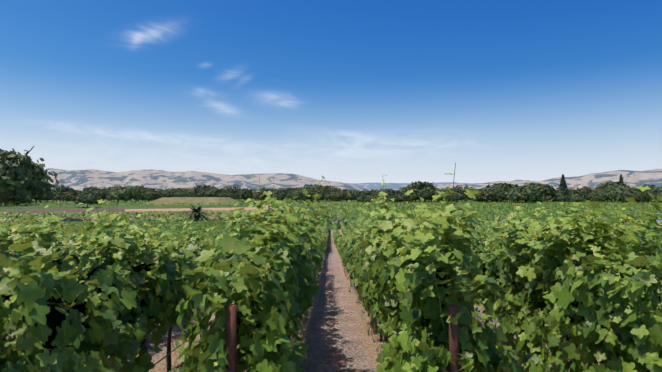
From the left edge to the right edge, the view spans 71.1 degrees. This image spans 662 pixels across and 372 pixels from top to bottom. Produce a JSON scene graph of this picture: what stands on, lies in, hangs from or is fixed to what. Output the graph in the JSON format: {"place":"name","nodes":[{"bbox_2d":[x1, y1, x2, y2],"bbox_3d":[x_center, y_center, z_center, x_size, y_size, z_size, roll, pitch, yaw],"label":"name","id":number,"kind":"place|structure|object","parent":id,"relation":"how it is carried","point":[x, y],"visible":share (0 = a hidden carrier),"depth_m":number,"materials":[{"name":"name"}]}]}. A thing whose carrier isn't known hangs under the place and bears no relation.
{"place":"outdoors","nodes":[
{"label":"outdoors","id":0,"kind":"place"},
{"bbox_2d":[10,207,314,215],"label":"dirt road","id":1,"kind":"structure","parent":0,"point":[188,209],"depth_m":254.92,"materials":[{"name":"brown soil"}]},
{"bbox_2d":[7,211,343,220],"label":"brown field","id":2,"kind":"structure","parent":0,"point":[213,217],"depth_m":175.95,"materials":[{"name":"brown soil"}]},
{"bbox_2d":[1,209,343,219],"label":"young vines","id":3,"kind":"object","parent":2,"relation":"on","point":[176,211],"visible":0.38,"depth_m":202.75,"materials":[{"name":"green plant"}]},
{"bbox_2d":[144,197,239,204],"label":"grassy mound","id":4,"kind":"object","parent":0,"point":[192,200],"visible":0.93,"depth_m":345.47,"materials":[{"name":"green plant"}]},
{"bbox_2d":[44,168,365,190],"bbox_3d":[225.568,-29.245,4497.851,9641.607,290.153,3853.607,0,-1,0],"label":"hills","id":5,"kind":"structure","parent":0,"point":[80,180],"depth_m":4288.53,"materials":[{"name":"beige soil"}]},
{"bbox_2d":[0,198,661,371],"bbox_3d":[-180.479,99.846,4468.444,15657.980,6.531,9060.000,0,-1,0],"label":"ground","id":6,"kind":"structure","parent":0,"point":[333,323],"depth_m":11.79,"materials":[{"name":"brown soil"}]},
{"bbox_2d":[7,194,20,205],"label":"tree","id":7,"kind":"object","parent":6,"relation":"on","point":[14,198],"visible":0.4,"depth_m":311.31,"materials":[{"name":"green plant"}]},
{"bbox_2d":[12,195,32,205],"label":"tree","id":8,"kind":"object","parent":6,"relation":"on","point":[28,198],"visible":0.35,"depth_m":318.11,"materials":[{"name":"green plant"}]},
{"bbox_2d":[0,146,63,202],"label":"oak","id":9,"kind":"object","parent":6,"relation":"on","point":[22,176],"visible":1,"depth_m":71.28,"materials":[{"name":"green plant"}]},
{"bbox_2d":[35,194,50,201],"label":"tree","id":10,"kind":"object","parent":6,"relation":"on","point":[44,197],"visible":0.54,"depth_m":372.30,"materials":[{"name":"green plant"}]},
{"bbox_2d":[52,193,65,201],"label":"tree","id":11,"kind":"object","parent":6,"relation":"on","point":[57,196],"visible":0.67,"depth_m":383.35,"materials":[{"name":"green plant"}]},
{"bbox_2d":[1,208,124,213],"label":"fallow field","id":12,"kind":"structure","parent":6,"relation":"on","point":[75,210],"depth_m":240.16,"materials":[{"name":"brown soil"}]},
{"bbox_2d":[51,186,77,200],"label":"tree","id":13,"kind":"object","parent":6,"relation":"on","point":[65,188],"visible":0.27,"depth_m":413.50,"materials":[{"name":"green plant"}]},
{"bbox_2d":[58,192,73,200],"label":"tree","id":14,"kind":"object","parent":6,"relation":"on","point":[67,195],"visible":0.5,"depth_m":385.14,"materials":[{"name":"green plant"}]},
{"bbox_2d":[62,216,82,221],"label":"olive","id":15,"kind":"object","parent":6,"relation":"on","point":[73,219],"visible":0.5,"depth_m":125.13,"materials":[{"name":"green plant"}]},
{"bbox_2d":[69,190,96,206],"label":"tree","id":16,"kind":"object","parent":6,"relation":"on","point":[73,197],"visible":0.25,"depth_m":288.22,"materials":[{"name":"green plant"}]},
{"bbox_2d":[73,192,101,207],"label":"tree","id":17,"kind":"object","parent":6,"relation":"on","point":[84,199],"visible":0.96,"depth_m":279.97,"materials":[{"name":"green plant"}]},
{"bbox_2d":[91,188,106,197],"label":"tree","id":18,"kind":"object","parent":6,"relation":"on","point":[95,190],"visible":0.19,"depth_m":414.65,"materials":[{"name":"green plant"}]},
{"bbox_2d":[94,190,109,200],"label":"tree","id":19,"kind":"object","parent":6,"relation":"on","point":[103,194],"visible":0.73,"depth_m":409.00,"materials":[{"name":"green plant"}]},
{"bbox_2d":[107,186,124,200],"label":"tree","id":20,"kind":"object","parent":6,"relation":"on","point":[116,187],"visible":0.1,"depth_m":454.92,"materials":[{"name":"green plant"}]},
{"bbox_2d":[106,186,141,203],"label":"tree","id":21,"kind":"object","parent":6,"relation":"on","point":[129,194],"visible":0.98,"depth_m":370.89,"materials":[{"name":"green plant"}]},
{"bbox_2d":[134,187,144,200],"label":"tree","id":22,"kind":"object","parent":6,"relation":"on","point":[140,189],"visible":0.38,"depth_m":422.02,"materials":[{"name":"green plant"}]},
{"bbox_2d":[141,188,165,200],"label":"tree","id":23,"kind":"object","parent":6,"relation":"on","point":[150,195],"visible":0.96,"depth_m":368.31,"materials":[{"name":"green plant"}]},
{"bbox_2d":[161,190,174,196],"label":"tree","id":24,"kind":"object","parent":6,"relation":"on","point":[167,193],"visible":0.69,"depth_m":439.58,"materials":[{"name":"green plant"}]},
{"bbox_2d":[172,188,185,191],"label":"tree","id":25,"kind":"object","parent":6,"relation":"on","point":[179,189],"visible":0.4,"depth_m":1354.26,"materials":[{"name":"green plant"}]},
{"bbox_2d":[177,191,188,195],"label":"tree","id":26,"kind":"object","parent":6,"relation":"on","point":[183,192],"visible":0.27,"depth_m":461.18,"materials":[{"name":"green plant"}]},
{"bbox_2d":[183,205,210,221],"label":"palm tree","id":27,"kind":"object","parent":6,"relation":"on","point":[196,215],"visible":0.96,"depth_m":123.30,"materials":[{"name":"green plant"}]},
{"bbox_2d":[189,185,212,196],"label":"tree","id":28,"kind":"object","parent":6,"relation":"on","point":[198,188],"visible":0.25,"depth_m":453.99,"materials":[{"name":"green plant"}]},
{"bbox_2d":[197,189,208,196],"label":"tree","id":29,"kind":"object","parent":6,"relation":"on","point":[201,193],"visible":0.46,"depth_m":437.11,"materials":[{"name":"green plant"}]},
{"bbox_2d":[204,188,229,196],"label":"tree","id":30,"kind":"object","parent":6,"relation":"on","point":[214,192],"visible":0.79,"depth_m":432.56,"materials":[{"name":"green plant"}]},
{"bbox_2d":[217,192,232,197],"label":"tree","id":31,"kind":"object","parent":6,"relation":"on","point":[224,194],"visible":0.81,"depth_m":431.19,"materials":[{"name":"green plant"}]},
{"bbox_2d":[219,184,241,192],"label":"tree","id":32,"kind":"object","parent":6,"relation":"on","point":[235,189],"visible":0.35,"depth_m":465.04,"materials":[{"name":"green plant"}]},
{"bbox_2d":[233,188,253,199],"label":"tree","id":33,"kind":"object","parent":6,"relation":"on","point":[246,194],"visible":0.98,"depth_m":388.70,"materials":[{"name":"green plant"}]},
{"bbox_2d":[256,187,273,199],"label":"tree","id":34,"kind":"object","parent":6,"relation":"on","point":[263,189],"visible":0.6,"depth_m":400.79,"materials":[{"name":"green plant"}]},
{"bbox_2d":[271,194,282,199],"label":"tree","id":35,"kind":"object","parent":6,"relation":"on","point":[279,197],"visible":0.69,"depth_m":392.74,"materials":[{"name":"green plant"}]},
{"bbox_2d":[275,190,288,198],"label":"tree","id":36,"kind":"object","parent":6,"relation":"on","point":[283,193],"visible":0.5,"depth_m":405.82,"materials":[{"name":"green plant"}]},
{"bbox_2d":[286,192,297,200],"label":"tree","id":37,"kind":"object","parent":6,"relation":"on","point":[289,195],"visible":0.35,"depth_m":392.24,"materials":[{"name":"green plant"}]},
{"bbox_2d":[292,189,315,200],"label":"tree","id":38,"kind":"object","parent":6,"relation":"on","point":[298,195],"visible":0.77,"depth_m":380.12,"materials":[{"name":"green plant"}]},
{"bbox_2d":[7,263,612,371],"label":"grass tufts","id":39,"kind":"object","parent":6,"relation":"on","point":[369,327],"depth_m":10.23,"materials":[{"name":"plant"}]},
{"bbox_2d":[298,184,327,200],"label":"tree","id":40,"kind":"object","parent":6,"relation":"on","point":[307,189],"visible":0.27,"depth_m":389.79,"materials":[{"name":"green plant"}]},
{"bbox_2d":[306,186,329,200],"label":"tree","id":41,"kind":"object","parent":6,"relation":"on","point":[320,189],"visible":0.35,"depth_m":389.72,"materials":[{"name":"green plant"}]},
{"bbox_2d":[312,191,326,199],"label":"tree","id":42,"kind":"object","parent":6,"relation":"on","point":[322,195],"visible":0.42,"depth_m":372.56,"materials":[{"name":"green plant"}]},
{"bbox_2d":[323,191,335,200],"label":"tree","id":43,"kind":"object","parent":6,"relation":"on","point":[330,195],"visible":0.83,"depth_m":369.31,"materials":[{"name":"green plant"}]},
{"bbox_2d":[0,200,661,222],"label":"valley vine rows","id":44,"kind":"object","parent":6,"relation":"on","point":[346,204],"visible":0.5,"depth_m":211.48,"materials":[{"name":"green plant"}]},
{"bbox_2d":[0,221,661,245],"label":"grapevines","id":45,"kind":"object","parent":6,"relation":"on","point":[200,227],"visible":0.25,"depth_m":95.95,"materials":[{"name":"green plant"}]},
{"bbox_2d":[1,223,660,364],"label":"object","id":46,"kind":"object","parent":6,"relation":"on","point":[55,318],"depth_m":4.54,"materials":[{"name":"green plant"}]},
{"bbox_2d":[3,215,660,285],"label":"vine leaves","id":47,"kind":"object","parent":46,"relation":"on","point":[347,246],"visible":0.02,"depth_m":13.40,"materials":[{"name":"green plant"}]},
{"bbox_2d":[0,162,661,371],"bbox_3d":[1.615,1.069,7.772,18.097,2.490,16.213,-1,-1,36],"label":"vine shoots","id":48,"kind":"object","parent":47,"relation":"on","point":[361,233],"visible":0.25,"depth_m":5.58,"materials":[{"name":"green plant"}]},
{"bbox_2d":[0,249,637,371],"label":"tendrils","id":49,"kind":"object","parent":48,"relation":"attached to","point":[294,311],"visible":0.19,"depth_m":4.71,"materials":[{"name":"green plant"}]},
{"bbox_2d":[39,235,659,254],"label":"vine leaves","id":50,"kind":"object","parent":46,"relation":"on","point":[336,242],"visible":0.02,"depth_m":40.75,"materials":[{"name":"green plant"}]},
{"bbox_2d":[326,188,338,191],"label":"tree","id":51,"kind":"object","parent":6,"relation":"on","point":[334,189],"visible":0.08,"depth_m":396.78,"materials":[{"name":"green plant"}]},
{"bbox_2d":[330,217,346,228],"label":"olive","id":52,"kind":"object","parent":6,"relation":"on","point":[337,220],"visible":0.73,"depth_m":122.40,"materials":[{"name":"green plant"}]},
{"bbox_2d":[334,191,347,200],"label":"tree","id":53,"kind":"object","parent":6,"relation":"on","point":[341,196],"visible":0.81,"depth_m":369.11,"materials":[{"name":"green plant"}]},
{"bbox_2d":[154,323,530,364],"bbox_3d":[-0.709,4.311,24.035,30.116,3.534,41.602,0,-1,0],"label":"drip line","id":54,"kind":"object","parent":6,"relation":"on","point":[186,341],"depth_m":6.89,"materials":[{"name":"black plastic"}]},
{"bbox_2d":[226,305,459,371],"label":"end posts","id":55,"kind":"object","parent":6,"relation":"on","point":[231,338],"visible":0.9,"depth_m":3.92,"materials":[{"name":"brown wood"}]},
{"bbox_2d":[0,326,661,371],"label":"trellis wires","id":56,"kind":"object","parent":55,"relation":"attached to","point":[236,368],"visible":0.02,"depth_m":3.91,"materials":[{"name":"grey metal"}]},
{"bbox_2d":[345,190,358,200],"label":"tree","id":57,"kind":"object","parent":6,"relation":"on","point":[350,193],"visible":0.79,"depth_m":386.87,"materials":[{"name":"green plant"}]},
{"bbox_2d":[353,193,362,200],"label":"tree","id":58,"kind":"object","parent":6,"relation":"on","point":[357,196],"visible":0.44,"depth_m":386.72,"materials":[{"name":"green plant"}]},
{"bbox_2d":[356,196,368,202],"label":"tree","id":59,"kind":"object","parent":6,"relation":"on","point":[361,198],"visible":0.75,"depth_m":362.50,"materials":[{"name":"green plant"}]},
{"bbox_2d":[360,189,373,195],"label":"tree","id":60,"kind":"object","parent":6,"relation":"on","point":[367,192],"visible":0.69,"depth_m":1432.04,"materials":[{"name":"green plant"}]},
{"bbox_2d":[144,303,617,370],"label":"vine stakes","id":61,"kind":"object","parent":6,"relation":"on","point":[414,354],"depth_m":6.10,"materials":[{"name":"brown wood"}]},
{"bbox_2d":[379,189,401,201],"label":"tree","id":62,"kind":"object","parent":6,"relation":"on","point":[387,191],"visible":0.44,"depth_m":379.27,"materials":[{"name":"green plant"}]},
{"bbox_2d":[387,194,398,201],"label":"tree","id":63,"kind":"object","parent":6,"relation":"on","point":[395,198],"visible":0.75,"depth_m":348.39,"materials":[{"name":"green plant"}]},
{"bbox_2d":[141,252,644,371],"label":"vine trunks","id":64,"kind":"object","parent":6,"relation":"on","point":[168,361],"depth_m":7.03,"materials":[{"name":"brown wood"}]},
{"bbox_2d":[394,192,412,201],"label":"tree","id":65,"kind":"object","parent":6,"relation":"on","point":[402,197],"visible":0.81,"depth_m":358.44,"materials":[{"name":"green plant"}]},
{"bbox_2d":[406,194,415,200],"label":"tree","id":66,"kind":"object","parent":6,"relation":"on","point":[413,197],"visible":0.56,"depth_m":359.92,"materials":[{"name":"green plant"}]},
{"bbox_2d":[403,181,437,201],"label":"tree","id":67,"kind":"object","parent":6,"relation":"on","point":[418,185],"visible":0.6,"depth_m":369.64,"materials":[{"name":"green plant"}]},
{"bbox_2d":[412,187,434,201],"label":"tree","id":68,"kind":"object","parent":6,"relation":"on","point":[426,193],"visible":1,"depth_m":347.20,"materials":[{"name":"green plant"}]},
{"bbox_2d":[420,188,444,200],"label":"tree","id":69,"kind":"object","parent":6,"relation":"on","point":[430,198],"visible":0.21,"depth_m":366.86,"materials":[{"name":"green plant"}]},
{"bbox_2d":[436,195,450,200],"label":"tree","id":70,"kind":"object","parent":6,"relation":"on","point":[447,197],"visible":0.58,"depth_m":351.27,"materials":[{"name":"green plant"}]},
{"bbox_2d":[451,194,463,202],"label":"tree","id":71,"kind":"object","parent":6,"relation":"on","point":[458,197],"visible":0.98,"depth_m":345.34,"materials":[{"name":"green plant"}]},
{"bbox_2d":[452,185,476,202],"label":"tree","id":72,"kind":"object","parent":6,"relation":"on","point":[460,189],"visible":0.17,"depth_m":385.34,"materials":[{"name":"green plant"}]},
{"bbox_2d":[456,189,475,200],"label":"tree","id":73,"kind":"object","parent":6,"relation":"on","point":[466,197],"visible":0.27,"depth_m":375.10,"materials":[{"name":"green plant"}]},
{"bbox_2d":[473,189,502,201],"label":"tree","id":74,"kind":"object","parent":6,"relation":"on","point":[488,194],"visible":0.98,"depth_m":351.47,"materials":[{"name":"green plant"}]},
{"bbox_2d":[481,183,512,200],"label":"tree","id":75,"kind":"object","parent":6,"relation":"on","point":[489,187],"visible":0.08,"depth_m":413.69,"materials":[{"name":"green plant"}]},
{"bbox_2d":[493,217,509,221],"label":"olive","id":76,"kind":"object","parent":6,"relation":"on","point":[501,218],"visible":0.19,"depth_m":122.30,"materials":[{"name":"green plant"}]},
{"bbox_2d":[495,188,508,201],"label":"tree","id":77,"kind":"object","parent":6,"relation":"on","point":[503,193],"visible":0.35,"depth_m":361.46,"materials":[{"name":"green plant"}]},
{"bbox_2d":[491,184,516,200],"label":"tree","id":78,"kind":"object","parent":6,"relation":"on","point":[503,186],"visible":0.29,"depth_m":386.46,"materials":[{"name":"green plant"}]},
{"bbox_2d":[504,187,525,201],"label":"tree","id":79,"kind":"object","parent":6,"relation":"on","point":[513,189],"visible":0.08,"depth_m":357.35,"materials":[{"name":"green plant"}]},
{"bbox_2d":[506,186,541,203],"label":"tree","id":80,"kind":"object","parent":6,"relation":"on","point":[521,194],"visible":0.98,"depth_m":337.66,"materials":[{"name":"green plant"}]},
{"bbox_2d":[509,187,541,201],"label":"tree","id":81,"kind":"object","parent":6,"relation":"on","point":[536,193],"visible":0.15,"depth_m":354.05,"materials":[{"name":"green plant"}]},
{"bbox_2d":[531,184,555,202],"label":"tree","id":82,"kind":"object","parent":6,"relation":"on","point":[545,190],"visible":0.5,"depth_m":373.53,"materials":[{"name":"green plant"}]},
{"bbox_2d":[542,195,551,200],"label":"tree","id":83,"kind":"object","parent":6,"relation":"on","point":[547,197],"visible":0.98,"depth_m":359.39,"materials":[{"name":"green plant"}]},
{"bbox_2d":[547,194,560,201],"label":"tree","id":84,"kind":"object","parent":6,"relation":"on","point":[555,199],"visible":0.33,"depth_m":376.01,"materials":[{"name":"green plant"}]},
{"bbox_2d":[554,188,563,201],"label":"tree","id":85,"kind":"object","parent":6,"relation":"on","point":[559,192],"visible":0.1,"depth_m":382.76,"materials":[{"name":"green plant"}]},
{"bbox_2d":[558,174,568,195],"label":"tree","id":86,"kind":"object","parent":6,"relation":"on","point":[563,185],"visible":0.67,"depth_m":388.72,"materials":[{"name":"green plant"}]},
{"bbox_2d":[557,195,572,201],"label":"tree","id":87,"kind":"object","parent":6,"relation":"on","point":[565,198],"visible":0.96,"depth_m":350.98,"materials":[{"name":"green plant"}]},
{"bbox_2d":[561,187,587,196],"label":"tree","id":88,"kind":"object","parent":6,"relation":"on","point":[577,191],"visible":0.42,"depth_m":375.83,"materials":[{"name":"green plant"}]},
{"bbox_2d":[572,194,584,201],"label":"tree","id":89,"kind":"object","parent":6,"relation":"on","point":[577,198],"visible":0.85,"depth_m":354.07,"materials":[{"name":"green plant"}]},
{"bbox_2d":[569,186,592,193],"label":"tree","id":90,"kind":"object","parent":6,"relation":"on","point":[586,188],"visible":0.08,"depth_m":391.43,"materials":[{"name":"green plant"}]},
{"bbox_2d":[584,193,605,201],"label":"tree","id":91,"kind":"object","parent":6,"relation":"on","point":[596,197],"visible":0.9,"depth_m":364.44,"materials":[{"name":"green plant"}]},
{"bbox_2d":[599,191,611,200],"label":"tree","id":92,"kind":"object","parent":6,"relation":"on","point":[603,193],"visible":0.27,"depth_m":371.69,"materials":[{"name":"green plant"}]},
{"bbox_2d":[591,181,629,200],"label":"tree","id":93,"kind":"object","parent":6,"relation":"on","point":[609,183],"visible":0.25,"depth_m":397.56,"materials":[{"name":"green plant"}]},
{"bbox_2d":[605,192,620,199],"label":"tree","id":94,"kind":"object","parent":6,"relation":"on","point":[612,196],"visible":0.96,"depth_m":352.57,"materials":[{"name":"green plant"}]},
{"bbox_2d":[604,185,633,201],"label":"tree","id":95,"kind":"object","parent":6,"relation":"on","point":[618,189],"visible":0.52,"depth_m":365.77,"materials":[{"name":"green plant"}]},
{"bbox_2d":[619,174,623,185],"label":"tree","id":96,"kind":"object","parent":6,"relation":"on","point":[621,181],"visible":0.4,"depth_m":399.57,"materials":[{"name":"green plant"}]},
{"bbox_2d":[616,192,630,202],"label":"tree","id":97,"kind":"object","parent":6,"relation":"on","point":[620,196],"visible":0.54,"depth_m":350.20,"materials":[{"name":"green plant"}]},
{"bbox_2d":[615,191,639,201],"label":"tree","id":98,"kind":"object","parent":6,"relation":"on","point":[631,194],"visible":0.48,"depth_m":346.61,"materials":[{"name":"green plant"}]},
{"bbox_2d":[634,191,655,204],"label":"tree","id":99,"kind":"object","parent":6,"relation":"on","point":[645,195],"visible":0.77,"depth_m":345.79,"materials":[{"name":"green plant"}]},
{"bbox_2d":[634,186,659,200],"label":"tree","id":100,"kind":"object","parent":6,"relation":"on","point":[647,189],"visible":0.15,"depth_m":373.13,"materials":[{"name":"green plant"}]},
{"bbox_2d":[0,0,661,182],"label":"sky","id":101,"kind":"structure","parent":0,"point":[345,91],"materials":[{"name":"blue"}]},
{"bbox_2d":[349,182,481,190],"bbox_3d":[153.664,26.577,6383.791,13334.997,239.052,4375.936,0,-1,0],"label":"hills","id":102,"kind":"structure","parent":0,"point":[370,186],"depth_m":7322.52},
{"bbox_2d":[371,169,661,195],"bbox_3d":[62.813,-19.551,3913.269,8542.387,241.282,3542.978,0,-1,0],"label":"hills","id":103,"kind":"structure","parent":0,"point":[639,178],"depth_m":3621.75,"materials":[{"name":"beige soil"}]}
]}

